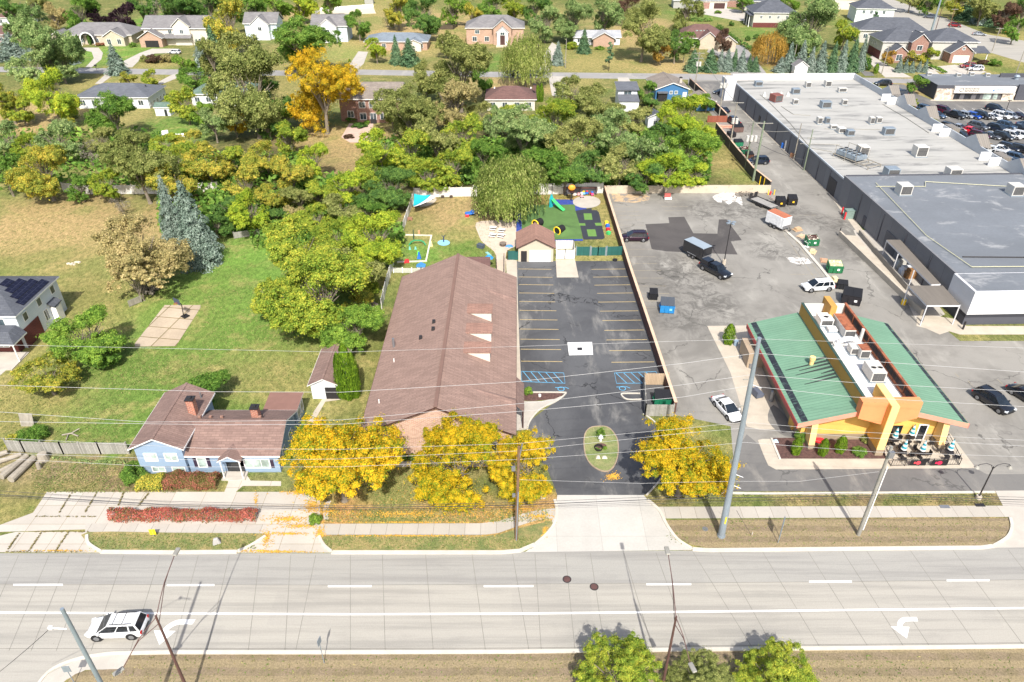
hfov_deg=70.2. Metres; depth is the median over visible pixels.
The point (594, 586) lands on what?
manhole cover
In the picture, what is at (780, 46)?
tree
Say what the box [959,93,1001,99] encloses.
shop window
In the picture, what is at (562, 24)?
tree
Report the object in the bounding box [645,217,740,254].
asphalt patch
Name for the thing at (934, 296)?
dock canopy
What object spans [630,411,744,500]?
locust tree
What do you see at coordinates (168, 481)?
hedge
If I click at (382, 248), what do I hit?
tree
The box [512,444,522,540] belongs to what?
utility pole
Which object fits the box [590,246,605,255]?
green gate
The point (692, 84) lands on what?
alley wall
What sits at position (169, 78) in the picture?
driveway
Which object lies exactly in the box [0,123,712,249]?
undergrowth
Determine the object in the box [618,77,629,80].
driveway
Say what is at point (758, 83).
rooftop unit
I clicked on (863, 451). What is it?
shrub
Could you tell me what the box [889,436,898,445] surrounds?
patio table
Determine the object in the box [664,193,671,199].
pallet cart
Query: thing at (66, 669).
road sign
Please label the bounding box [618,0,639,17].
tree
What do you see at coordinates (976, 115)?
parked car
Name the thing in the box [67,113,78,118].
shrub
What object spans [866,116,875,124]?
rooftop unit
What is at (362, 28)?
tree
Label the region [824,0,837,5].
tree
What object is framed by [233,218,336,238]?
grey fence
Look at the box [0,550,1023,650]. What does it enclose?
road joint
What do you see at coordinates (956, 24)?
moving suv
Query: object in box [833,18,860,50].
tree
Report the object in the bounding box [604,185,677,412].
dividing wall
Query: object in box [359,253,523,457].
daycare building
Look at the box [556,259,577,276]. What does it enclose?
concrete pad
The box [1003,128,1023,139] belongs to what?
parked suv
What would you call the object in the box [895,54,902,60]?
window
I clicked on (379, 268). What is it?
tree
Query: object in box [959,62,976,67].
parked suv
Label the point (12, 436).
shrub
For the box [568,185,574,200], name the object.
ball game post
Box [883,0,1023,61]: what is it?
highway
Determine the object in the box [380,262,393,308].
side fence
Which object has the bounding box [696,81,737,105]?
service yard
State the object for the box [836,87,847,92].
rooftop unit
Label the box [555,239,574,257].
white fence
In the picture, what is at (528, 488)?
locust tree
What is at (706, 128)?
tree
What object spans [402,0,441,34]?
tree
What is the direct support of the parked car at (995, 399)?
on the parking lot at (766, 279)
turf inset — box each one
[584,213,592,219]
[587,229,596,235]
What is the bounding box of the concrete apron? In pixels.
[916,315,1023,333]
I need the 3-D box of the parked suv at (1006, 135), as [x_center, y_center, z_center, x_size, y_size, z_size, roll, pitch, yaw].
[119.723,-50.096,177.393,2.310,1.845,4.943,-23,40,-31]
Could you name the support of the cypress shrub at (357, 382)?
on the ground at (36, 252)
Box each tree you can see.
[0,0,26,17]
[0,2,87,84]
[0,31,33,62]
[0,82,28,123]
[0,118,28,155]
[0,142,67,200]
[0,153,22,196]
[2,48,50,85]
[2,96,34,124]
[6,349,81,394]
[9,131,35,156]
[16,64,83,119]
[26,0,48,20]
[33,117,83,162]
[38,302,129,365]
[40,47,80,83]
[43,1,68,28]
[62,0,101,28]
[64,173,96,203]
[67,117,76,132]
[77,139,98,164]
[81,88,136,134]
[82,125,115,151]
[83,335,121,369]
[84,7,110,21]
[86,167,120,202]
[87,212,196,285]
[96,128,183,203]
[103,255,174,300]
[104,43,131,75]
[106,198,130,213]
[108,1,137,25]
[115,128,150,149]
[118,71,137,82]
[126,0,158,19]
[140,68,158,84]
[143,162,198,203]
[145,0,176,14]
[147,132,179,153]
[149,0,165,14]
[156,174,179,246]
[159,0,207,14]
[163,140,206,175]
[164,90,174,101]
[166,85,198,124]
[168,179,224,273]
[170,53,197,74]
[171,128,209,147]
[175,66,208,88]
[179,145,235,181]
[188,369,231,402]
[189,101,213,124]
[192,39,206,75]
[195,36,223,75]
[197,106,229,142]
[199,0,222,15]
[201,0,244,48]
[201,41,286,138]
[203,24,218,75]
[203,214,235,237]
[211,145,243,176]
[211,193,239,224]
[212,30,262,82]
[222,163,258,205]
[225,186,270,235]
[226,114,247,137]
[233,0,267,24]
[240,139,287,174]
[249,275,298,318]
[254,183,293,208]
[255,79,294,117]
[257,122,278,140]
[257,243,372,337]
[259,212,350,285]
[263,0,294,18]
[263,206,290,223]
[270,13,342,68]
[270,155,315,188]
[274,119,308,157]
[276,412,407,503]
[278,108,295,124]
[278,185,321,207]
[280,204,306,218]
[284,43,367,137]
[291,0,319,23]
[294,203,335,227]
[296,142,328,179]
[304,178,337,213]
[309,214,363,251]
[317,301,386,352]
[321,0,341,13]
[321,192,363,217]
[324,166,366,206]
[330,245,388,293]
[337,208,404,264]
[342,287,374,318]
[343,8,372,40]
[344,193,370,213]
[354,125,405,168]
[355,150,394,191]
[357,198,388,215]
[359,165,414,210]
[364,37,386,63]
[369,87,405,134]
[381,81,445,134]
[382,0,407,29]
[388,127,430,168]
[389,36,400,64]
[393,38,420,67]
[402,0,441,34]
[403,408,501,515]
[405,157,448,192]
[412,57,436,97]
[413,115,461,157]
[426,30,493,112]
[430,146,473,186]
[432,78,481,126]
[434,30,451,57]
[440,0,472,24]
[440,111,483,153]
[464,1,483,18]
[465,136,507,169]
[466,101,491,121]
[470,152,549,222]
[471,67,493,96]
[476,0,503,14]
[481,426,557,506]
[482,104,508,141]
[489,101,560,156]
[491,103,515,133]
[498,31,552,85]
[499,0,527,17]
[521,145,562,172]
[523,0,552,19]
[526,94,577,144]
[527,4,559,42]
[542,114,605,169]
[545,153,585,192]
[551,41,564,66]
[551,74,585,111]
[552,0,594,41]
[568,149,611,183]
[569,628,664,681]
[575,28,591,54]
[577,80,627,124]
[589,106,643,159]
[591,0,625,29]
[598,141,639,184]
[605,42,613,70]
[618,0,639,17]
[618,106,652,133]
[620,0,673,61]
[624,161,665,194]
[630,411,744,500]
[631,133,671,164]
[636,151,688,194]
[637,79,657,105]
[643,92,659,105]
[643,122,681,149]
[652,42,672,64]
[654,125,722,174]
[655,92,709,133]
[662,645,737,681]
[663,21,682,35]
[666,28,689,63]
[671,0,705,26]
[678,30,699,53]
[682,49,704,73]
[682,162,708,187]
[693,125,716,157]
[699,48,719,73]
[700,93,716,112]
[714,27,732,52]
[717,49,724,72]
[722,48,733,72]
[730,636,819,681]
[732,49,737,71]
[734,48,747,72]
[736,0,753,12]
[746,55,751,71]
[749,56,759,72]
[751,31,788,63]
[769,56,787,73]
[773,0,840,56]
[780,0,800,9]
[784,42,795,72]
[787,33,815,58]
[795,40,807,64]
[806,46,816,72]
[815,40,828,72]
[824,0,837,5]
[826,41,838,72]
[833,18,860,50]
[835,40,849,72]
[846,37,859,73]
[857,35,867,71]
[881,50,896,65]
[893,59,902,72]
[900,0,920,12]
[902,50,925,65]
[902,59,909,72]
[906,74,930,93]
[908,61,915,73]
[915,61,922,72]
[916,0,945,14]
[921,47,940,63]
[921,59,929,72]
[945,0,967,16]
[951,0,975,21]
[966,0,1000,25]
[966,10,991,25]
[981,7,998,27]
[990,0,1022,32]
[1001,18,1023,43]
[1008,0,1023,27]
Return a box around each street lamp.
[112,547,185,681]
[662,546,696,681]
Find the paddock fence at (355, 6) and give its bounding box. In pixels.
[315,4,372,13]
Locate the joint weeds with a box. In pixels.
[7,492,148,551]
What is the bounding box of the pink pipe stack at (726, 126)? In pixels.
[720,125,731,127]
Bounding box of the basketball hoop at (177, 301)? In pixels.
[173,298,189,318]
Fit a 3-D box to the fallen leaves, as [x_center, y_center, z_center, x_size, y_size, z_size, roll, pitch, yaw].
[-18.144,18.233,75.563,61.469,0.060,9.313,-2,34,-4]
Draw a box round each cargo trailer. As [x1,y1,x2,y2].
[683,237,712,258]
[765,208,791,231]
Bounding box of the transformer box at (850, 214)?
[843,208,855,218]
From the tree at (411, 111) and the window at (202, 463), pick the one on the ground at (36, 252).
the tree at (411, 111)
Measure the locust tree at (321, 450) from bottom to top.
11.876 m
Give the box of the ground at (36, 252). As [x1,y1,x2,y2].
[0,0,1023,681]
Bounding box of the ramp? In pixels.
[846,235,891,278]
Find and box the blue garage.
[688,90,715,110]
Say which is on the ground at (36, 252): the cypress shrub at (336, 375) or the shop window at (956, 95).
the cypress shrub at (336, 375)
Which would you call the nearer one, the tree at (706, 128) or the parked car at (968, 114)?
the tree at (706, 128)
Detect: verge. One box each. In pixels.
[68,649,1023,681]
[82,531,266,549]
[321,521,552,549]
[666,518,1009,547]
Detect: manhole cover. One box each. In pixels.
[563,576,570,582]
[590,583,598,589]
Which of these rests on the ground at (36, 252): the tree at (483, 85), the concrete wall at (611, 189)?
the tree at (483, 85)
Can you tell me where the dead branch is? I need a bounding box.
[62,428,78,439]
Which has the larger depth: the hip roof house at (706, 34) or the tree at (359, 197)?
the hip roof house at (706, 34)
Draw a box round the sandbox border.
[397,234,431,262]
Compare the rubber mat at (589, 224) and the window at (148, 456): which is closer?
the window at (148, 456)
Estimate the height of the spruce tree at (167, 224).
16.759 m
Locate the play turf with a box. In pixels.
[519,204,582,238]
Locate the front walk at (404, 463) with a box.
[378,461,527,466]
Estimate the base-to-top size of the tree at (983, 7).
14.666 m
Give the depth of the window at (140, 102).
198.68 m
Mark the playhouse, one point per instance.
(420, 264)
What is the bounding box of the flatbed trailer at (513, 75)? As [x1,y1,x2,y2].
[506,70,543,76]
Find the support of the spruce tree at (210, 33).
on the ground at (36, 252)
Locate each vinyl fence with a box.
[60,181,218,193]
[413,186,473,196]
[473,182,603,194]
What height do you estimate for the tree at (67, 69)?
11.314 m
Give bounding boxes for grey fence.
[3,438,129,453]
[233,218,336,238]
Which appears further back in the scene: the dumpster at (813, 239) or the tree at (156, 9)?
the tree at (156, 9)
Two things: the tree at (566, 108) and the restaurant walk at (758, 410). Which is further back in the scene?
the tree at (566, 108)
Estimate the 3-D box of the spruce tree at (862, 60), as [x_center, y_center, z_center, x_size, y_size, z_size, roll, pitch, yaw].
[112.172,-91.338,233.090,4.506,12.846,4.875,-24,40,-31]
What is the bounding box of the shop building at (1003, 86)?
[917,73,1023,99]
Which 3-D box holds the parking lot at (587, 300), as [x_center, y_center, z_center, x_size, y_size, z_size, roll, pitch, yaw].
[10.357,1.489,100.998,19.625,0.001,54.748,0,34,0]
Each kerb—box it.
[38,651,127,681]
[85,534,101,552]
[100,550,236,553]
[127,644,1023,654]
[237,535,265,551]
[317,535,331,552]
[331,543,535,553]
[527,391,566,429]
[534,499,557,544]
[583,426,618,471]
[621,392,641,399]
[643,413,661,495]
[647,500,692,549]
[692,544,994,551]
[722,492,765,493]
[766,491,995,494]
[770,438,780,458]
[992,517,1013,546]
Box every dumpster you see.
[648,288,657,299]
[653,389,671,404]
[659,296,674,313]
[727,130,736,137]
[731,123,743,131]
[733,138,743,146]
[739,146,750,153]
[745,151,753,158]
[774,196,786,206]
[786,194,797,204]
[804,234,819,245]
[825,259,843,272]
[836,279,848,288]
[841,286,862,305]
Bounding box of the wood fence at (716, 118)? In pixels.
[707,115,727,121]
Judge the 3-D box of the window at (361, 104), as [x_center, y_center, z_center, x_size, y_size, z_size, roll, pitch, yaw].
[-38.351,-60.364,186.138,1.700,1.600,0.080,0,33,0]
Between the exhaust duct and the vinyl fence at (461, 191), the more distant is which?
the vinyl fence at (461, 191)
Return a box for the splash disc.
[438,240,449,245]
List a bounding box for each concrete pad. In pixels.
[135,305,199,346]
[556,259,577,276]
[567,342,592,354]
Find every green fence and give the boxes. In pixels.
[507,250,517,259]
[576,246,590,255]
[606,245,623,255]
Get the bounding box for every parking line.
[519,284,646,361]
[613,206,1021,400]
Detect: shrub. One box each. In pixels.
[4,433,17,447]
[14,423,50,441]
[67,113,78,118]
[86,34,91,44]
[118,460,148,485]
[138,281,158,294]
[139,55,147,61]
[145,54,164,62]
[159,53,171,62]
[231,225,248,233]
[309,513,322,524]
[333,351,346,399]
[336,342,355,400]
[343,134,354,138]
[346,350,360,398]
[351,122,367,127]
[358,279,379,294]
[368,301,377,310]
[400,452,407,459]
[415,170,438,183]
[454,168,472,180]
[524,386,532,394]
[536,85,539,101]
[539,83,543,101]
[565,41,578,48]
[595,46,604,49]
[596,427,605,437]
[604,177,623,184]
[722,323,736,345]
[790,437,803,455]
[794,430,805,442]
[817,438,829,456]
[834,435,847,454]
[852,446,867,458]
[860,436,867,443]
[865,57,871,70]
[873,63,878,73]
[977,59,988,64]
[987,58,1002,65]
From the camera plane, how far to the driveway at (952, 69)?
235.32 m
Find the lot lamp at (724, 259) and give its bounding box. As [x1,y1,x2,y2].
[722,220,735,264]
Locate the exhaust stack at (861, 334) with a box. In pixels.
[859,328,864,341]
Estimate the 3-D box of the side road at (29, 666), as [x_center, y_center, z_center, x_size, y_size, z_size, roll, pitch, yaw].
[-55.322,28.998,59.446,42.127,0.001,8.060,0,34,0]
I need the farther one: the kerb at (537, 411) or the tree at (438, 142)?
the tree at (438, 142)
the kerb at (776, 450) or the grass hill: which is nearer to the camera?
the kerb at (776, 450)
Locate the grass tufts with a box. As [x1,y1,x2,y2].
[0,144,1012,681]
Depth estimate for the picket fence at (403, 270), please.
119.92 m
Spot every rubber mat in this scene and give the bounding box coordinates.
[516,213,521,231]
[553,200,572,204]
[555,239,582,240]
[575,205,585,210]
[576,208,604,238]
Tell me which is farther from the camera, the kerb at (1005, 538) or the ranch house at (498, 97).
the ranch house at (498, 97)
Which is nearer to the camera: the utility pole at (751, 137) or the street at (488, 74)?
the utility pole at (751, 137)
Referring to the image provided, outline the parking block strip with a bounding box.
[784,229,831,279]
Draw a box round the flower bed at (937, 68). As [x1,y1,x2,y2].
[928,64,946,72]
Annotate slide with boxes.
[549,194,564,210]
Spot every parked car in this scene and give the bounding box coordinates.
[168,49,181,53]
[711,394,741,422]
[713,88,720,94]
[721,106,730,112]
[938,111,946,118]
[955,123,966,130]
[959,130,969,136]
[960,110,974,118]
[963,125,974,131]
[970,110,982,119]
[971,384,1016,414]
[986,131,1001,139]
[988,112,1002,120]
[991,148,1007,154]
[996,144,1012,150]
[1005,382,1023,400]
[1006,110,1019,119]
[1014,123,1023,129]
[1014,129,1023,135]
[1015,111,1023,119]
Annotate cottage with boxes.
[191,75,270,105]
[645,71,689,101]
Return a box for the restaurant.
[739,296,969,455]
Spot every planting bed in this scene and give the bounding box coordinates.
[524,393,562,400]
[773,438,885,458]
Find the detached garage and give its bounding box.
[307,343,351,398]
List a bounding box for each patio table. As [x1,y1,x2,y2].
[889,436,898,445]
[898,448,906,457]
[906,435,914,442]
[916,449,925,458]
[944,448,953,456]
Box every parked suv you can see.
[622,229,648,241]
[748,155,769,164]
[801,277,835,292]
[874,79,892,85]
[900,89,908,94]
[915,103,929,109]
[936,104,950,111]
[940,121,956,125]
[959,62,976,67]
[966,64,984,70]
[967,120,989,130]
[968,128,991,138]
[974,109,991,119]
[985,103,1005,110]
[986,122,1006,129]
[989,144,1000,149]
[992,109,1012,119]
[994,129,1015,140]
[997,119,1017,129]
[998,140,1019,151]
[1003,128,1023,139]
[1007,150,1023,158]
[1013,142,1023,153]
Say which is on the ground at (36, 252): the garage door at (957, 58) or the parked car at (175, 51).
the parked car at (175, 51)
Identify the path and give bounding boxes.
[309,399,340,421]
[506,259,520,379]
[517,396,560,429]
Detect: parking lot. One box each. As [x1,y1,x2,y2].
[517,261,664,494]
[609,80,1023,473]
[885,84,1023,154]
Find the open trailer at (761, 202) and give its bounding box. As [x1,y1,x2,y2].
[749,191,779,208]
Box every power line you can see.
[0,386,744,424]
[0,494,1020,507]
[1,442,1020,466]
[1,630,47,670]
[2,353,753,391]
[2,496,1009,509]
[6,375,745,421]
[6,422,1012,448]
[7,491,1004,505]
[11,428,1015,460]
[30,339,739,351]
[543,472,872,482]
[753,386,1023,406]
[759,353,1019,371]
[761,375,1023,391]
[773,339,1014,347]
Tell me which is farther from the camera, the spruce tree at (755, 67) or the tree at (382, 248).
the spruce tree at (755, 67)
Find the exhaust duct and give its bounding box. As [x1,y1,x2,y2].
[833,336,861,346]
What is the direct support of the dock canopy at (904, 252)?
on the pavement at (855, 225)
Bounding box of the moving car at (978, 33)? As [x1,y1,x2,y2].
[972,31,985,35]
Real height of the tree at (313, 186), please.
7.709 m
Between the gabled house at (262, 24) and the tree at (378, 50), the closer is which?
the tree at (378, 50)
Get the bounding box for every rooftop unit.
[753,80,762,86]
[768,92,782,102]
[790,87,800,94]
[791,98,798,104]
[803,81,811,87]
[814,116,822,124]
[814,313,833,327]
[818,100,831,108]
[822,80,831,86]
[823,117,830,123]
[825,326,838,333]
[827,337,833,345]
[828,124,837,129]
[833,313,856,337]
[835,126,846,133]
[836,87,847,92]
[840,99,847,105]
[844,129,854,136]
[844,343,858,355]
[855,144,870,157]
[856,344,870,359]
[859,360,886,383]
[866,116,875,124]
[874,116,882,123]
[880,126,895,135]
[882,166,900,173]
[893,182,913,195]
[909,144,929,157]
[943,166,963,174]
[1003,182,1023,196]
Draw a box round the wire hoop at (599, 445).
[594,444,602,451]
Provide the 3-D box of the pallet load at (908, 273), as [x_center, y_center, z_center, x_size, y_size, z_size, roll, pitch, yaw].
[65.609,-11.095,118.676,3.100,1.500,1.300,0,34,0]
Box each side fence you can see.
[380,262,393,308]
[402,189,413,230]
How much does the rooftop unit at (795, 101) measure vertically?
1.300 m
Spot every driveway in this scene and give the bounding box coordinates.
[0,492,319,531]
[0,532,98,552]
[84,48,102,66]
[95,74,110,83]
[124,49,171,66]
[158,73,177,84]
[237,524,329,552]
[350,51,367,68]
[526,495,690,551]
[540,43,560,69]
[549,76,565,95]
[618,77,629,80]
[686,8,744,20]
[716,435,1023,490]
[861,71,873,75]
[871,56,909,76]
[928,65,985,73]
[928,66,938,73]
[995,490,1023,547]
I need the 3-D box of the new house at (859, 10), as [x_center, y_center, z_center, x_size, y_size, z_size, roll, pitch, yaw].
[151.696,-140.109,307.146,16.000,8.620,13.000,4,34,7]
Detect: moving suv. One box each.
[84,611,149,641]
[923,13,934,18]
[948,21,961,27]
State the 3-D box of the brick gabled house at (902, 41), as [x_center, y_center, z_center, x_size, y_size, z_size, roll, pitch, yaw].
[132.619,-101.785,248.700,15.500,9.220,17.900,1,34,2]
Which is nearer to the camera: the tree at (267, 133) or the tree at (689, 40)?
the tree at (267, 133)
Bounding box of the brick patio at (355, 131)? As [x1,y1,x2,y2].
[342,123,372,142]
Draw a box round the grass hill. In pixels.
[545,225,581,236]
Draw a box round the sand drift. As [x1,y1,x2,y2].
[612,193,649,202]
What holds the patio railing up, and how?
on the restaurant walk at (770, 454)
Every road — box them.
[0,580,1023,651]
[0,652,102,681]
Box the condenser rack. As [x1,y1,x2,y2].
[832,142,881,169]
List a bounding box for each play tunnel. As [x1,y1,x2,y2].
[532,218,543,224]
[553,225,565,234]
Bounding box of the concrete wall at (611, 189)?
[606,185,770,193]
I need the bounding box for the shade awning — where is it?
[467,257,490,265]
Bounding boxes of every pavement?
[42,654,128,681]
[85,523,266,532]
[315,508,554,534]
[323,501,330,518]
[659,506,1009,517]
[743,110,905,290]
[930,99,1023,100]
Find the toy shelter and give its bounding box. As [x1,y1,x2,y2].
[563,187,596,194]
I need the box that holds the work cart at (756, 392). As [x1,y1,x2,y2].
[751,387,763,397]
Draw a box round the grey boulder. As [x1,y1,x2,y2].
[213,537,220,545]
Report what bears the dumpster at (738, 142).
on the parking lot at (766, 279)
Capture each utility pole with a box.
[60,607,102,681]
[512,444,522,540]
[694,52,704,89]
[717,337,760,538]
[718,76,728,115]
[729,102,743,146]
[744,121,757,168]
[752,121,772,180]
[793,123,801,159]
[803,129,815,169]
[856,446,894,535]
[930,0,940,30]
[992,27,1003,50]
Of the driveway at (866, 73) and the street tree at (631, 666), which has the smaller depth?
the street tree at (631, 666)
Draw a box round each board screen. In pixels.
[643,372,646,415]
[645,372,669,384]
[646,403,674,415]
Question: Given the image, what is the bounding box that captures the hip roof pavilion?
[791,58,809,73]
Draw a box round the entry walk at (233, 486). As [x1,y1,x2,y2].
[224,476,280,492]
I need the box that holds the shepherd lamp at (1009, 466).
[974,463,1012,499]
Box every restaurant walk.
[707,325,778,428]
[758,433,973,468]
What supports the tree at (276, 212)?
on the ground at (36, 252)
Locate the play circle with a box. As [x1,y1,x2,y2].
[573,196,599,207]
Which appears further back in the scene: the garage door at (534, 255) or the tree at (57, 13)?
the tree at (57, 13)
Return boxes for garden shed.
[153,102,173,115]
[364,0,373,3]
[645,108,661,127]
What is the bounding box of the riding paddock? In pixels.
[320,7,375,13]
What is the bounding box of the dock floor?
[854,230,944,318]
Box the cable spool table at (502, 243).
[499,241,505,246]
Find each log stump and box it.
[35,461,41,469]
[37,451,49,462]
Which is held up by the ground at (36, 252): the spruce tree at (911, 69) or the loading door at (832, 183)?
the spruce tree at (911, 69)
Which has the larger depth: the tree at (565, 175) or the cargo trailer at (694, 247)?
the tree at (565, 175)
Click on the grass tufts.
(328, 516)
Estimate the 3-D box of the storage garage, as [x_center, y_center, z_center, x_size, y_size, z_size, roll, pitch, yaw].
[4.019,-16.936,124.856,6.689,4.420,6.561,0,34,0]
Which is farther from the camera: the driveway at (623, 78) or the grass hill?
the driveway at (623, 78)
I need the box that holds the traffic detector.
[47,626,66,629]
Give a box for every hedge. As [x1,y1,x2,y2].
[106,506,258,523]
[134,472,164,491]
[160,469,221,491]
[691,17,712,21]
[716,23,752,50]
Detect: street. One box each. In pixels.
[0,67,912,82]
[707,45,766,74]
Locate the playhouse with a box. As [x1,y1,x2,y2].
[416,262,425,267]
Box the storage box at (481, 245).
[476,243,484,248]
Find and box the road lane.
[0,547,1023,584]
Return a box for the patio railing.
[883,434,961,465]
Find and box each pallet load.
[893,259,907,269]
[898,265,910,275]
[903,267,916,278]
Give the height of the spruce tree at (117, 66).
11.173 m
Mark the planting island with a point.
(611, 451)
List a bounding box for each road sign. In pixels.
[61,666,73,681]
[148,529,155,535]
[317,636,324,662]
[778,516,785,541]
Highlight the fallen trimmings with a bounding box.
[52,456,130,463]
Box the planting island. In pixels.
[585,426,617,470]
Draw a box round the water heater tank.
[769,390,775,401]
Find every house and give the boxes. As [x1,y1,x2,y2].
[0,12,37,24]
[0,25,36,42]
[0,276,66,369]
[51,22,143,45]
[77,83,165,107]
[127,382,304,480]
[137,14,212,46]
[242,12,283,39]
[310,14,352,42]
[337,82,405,123]
[363,32,430,51]
[465,15,524,46]
[485,83,536,110]
[571,29,621,46]
[614,81,639,111]
[675,24,737,51]
[694,0,728,8]
[727,0,738,6]
[742,0,782,9]
[744,0,805,27]
[832,0,858,9]
[847,0,896,21]
[850,17,927,42]
[866,27,930,62]
[922,28,989,62]
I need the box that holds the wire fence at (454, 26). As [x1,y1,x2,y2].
[439,22,457,29]
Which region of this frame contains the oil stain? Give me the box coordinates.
[768,405,794,436]
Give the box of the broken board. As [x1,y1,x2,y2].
[18,413,33,425]
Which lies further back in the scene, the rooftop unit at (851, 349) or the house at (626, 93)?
the house at (626, 93)
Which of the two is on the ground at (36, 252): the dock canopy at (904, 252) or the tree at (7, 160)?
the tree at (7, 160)
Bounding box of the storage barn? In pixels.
[671,0,693,7]
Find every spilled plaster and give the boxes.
[713,193,742,204]
[786,257,811,264]
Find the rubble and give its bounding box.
[732,191,759,197]
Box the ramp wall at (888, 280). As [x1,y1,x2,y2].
[838,231,923,314]
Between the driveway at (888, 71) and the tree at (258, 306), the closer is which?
the tree at (258, 306)
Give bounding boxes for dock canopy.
[882,240,940,285]
[902,286,959,325]
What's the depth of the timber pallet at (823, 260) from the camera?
123.67 m
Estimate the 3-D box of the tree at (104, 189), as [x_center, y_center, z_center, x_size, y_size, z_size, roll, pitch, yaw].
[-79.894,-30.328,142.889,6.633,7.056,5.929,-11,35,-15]
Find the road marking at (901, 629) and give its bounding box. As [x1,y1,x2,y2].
[0,579,1023,644]
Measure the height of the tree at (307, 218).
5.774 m
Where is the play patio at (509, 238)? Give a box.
[475,220,515,271]
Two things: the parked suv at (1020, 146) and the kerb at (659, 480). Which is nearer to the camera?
the kerb at (659, 480)
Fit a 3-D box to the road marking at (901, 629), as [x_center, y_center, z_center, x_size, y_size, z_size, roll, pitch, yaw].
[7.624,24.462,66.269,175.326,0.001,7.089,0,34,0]
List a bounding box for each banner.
[910,460,926,464]
[931,460,948,464]
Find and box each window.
[0,319,5,324]
[21,311,28,321]
[35,296,42,307]
[43,308,50,321]
[49,284,55,294]
[137,100,143,105]
[143,453,158,460]
[151,466,166,471]
[163,453,178,460]
[171,466,185,471]
[196,458,207,467]
[243,459,270,467]
[288,427,291,440]
[297,407,300,418]
[300,399,303,412]
[347,111,353,117]
[358,102,365,107]
[360,113,366,119]
[370,113,376,118]
[485,442,496,451]
[891,425,902,433]
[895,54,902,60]
[916,45,922,50]
[953,93,960,98]
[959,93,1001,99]
[963,93,971,98]
[982,93,991,98]
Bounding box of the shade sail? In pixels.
[413,194,437,205]
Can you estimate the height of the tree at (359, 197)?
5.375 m
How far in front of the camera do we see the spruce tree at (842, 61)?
230.43 m
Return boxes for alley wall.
[689,78,726,115]
[715,122,771,184]
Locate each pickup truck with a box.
[699,256,732,279]
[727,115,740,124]
[942,109,966,119]
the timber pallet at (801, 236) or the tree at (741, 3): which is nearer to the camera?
the timber pallet at (801, 236)
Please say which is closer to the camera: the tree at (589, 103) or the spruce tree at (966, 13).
the tree at (589, 103)
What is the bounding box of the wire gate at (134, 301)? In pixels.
[127,296,141,306]
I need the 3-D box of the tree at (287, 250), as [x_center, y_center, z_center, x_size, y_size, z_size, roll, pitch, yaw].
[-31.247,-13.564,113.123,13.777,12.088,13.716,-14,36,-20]
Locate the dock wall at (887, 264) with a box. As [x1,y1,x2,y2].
[858,230,908,289]
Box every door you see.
[145,41,158,46]
[226,461,244,470]
[325,387,338,398]
[500,35,504,44]
[521,251,526,261]
[529,250,550,261]
[714,3,724,8]
[788,417,793,429]
[826,176,836,196]
[861,215,866,227]
[882,230,897,256]
[914,424,929,439]
[952,55,969,62]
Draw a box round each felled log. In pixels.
[0,450,7,456]
[0,452,21,463]
[0,454,28,479]
[0,462,13,471]
[7,455,36,481]
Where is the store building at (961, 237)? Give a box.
[720,73,1023,324]
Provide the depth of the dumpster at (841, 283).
115.20 m
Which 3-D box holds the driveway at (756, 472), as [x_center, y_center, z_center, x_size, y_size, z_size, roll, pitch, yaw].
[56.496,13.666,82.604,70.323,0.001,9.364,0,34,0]
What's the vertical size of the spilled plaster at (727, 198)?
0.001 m
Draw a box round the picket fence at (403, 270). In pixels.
[393,267,421,272]
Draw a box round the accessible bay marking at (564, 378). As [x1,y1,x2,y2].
[521,371,656,390]
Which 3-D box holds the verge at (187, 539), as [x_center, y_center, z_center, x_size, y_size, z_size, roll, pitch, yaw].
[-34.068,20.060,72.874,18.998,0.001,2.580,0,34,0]
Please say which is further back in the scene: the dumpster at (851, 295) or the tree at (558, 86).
the tree at (558, 86)
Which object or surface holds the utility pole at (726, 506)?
on the verge at (972, 531)
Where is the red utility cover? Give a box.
[815,437,823,442]
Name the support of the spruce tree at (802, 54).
on the ground at (36, 252)
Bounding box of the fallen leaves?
[22,470,622,552]
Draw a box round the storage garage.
[516,222,555,261]
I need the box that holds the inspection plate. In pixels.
[974,503,985,506]
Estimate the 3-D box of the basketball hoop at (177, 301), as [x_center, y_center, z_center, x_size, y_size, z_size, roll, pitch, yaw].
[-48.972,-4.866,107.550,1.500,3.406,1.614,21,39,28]
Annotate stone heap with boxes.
[66,261,80,264]
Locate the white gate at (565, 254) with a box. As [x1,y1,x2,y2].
[556,249,574,258]
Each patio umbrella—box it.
[892,427,898,438]
[901,438,907,450]
[909,424,915,435]
[920,440,926,451]
[947,439,954,450]
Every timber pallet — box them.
[791,226,802,231]
[796,233,804,238]
[809,248,816,254]
[820,258,827,262]
[831,276,838,281]

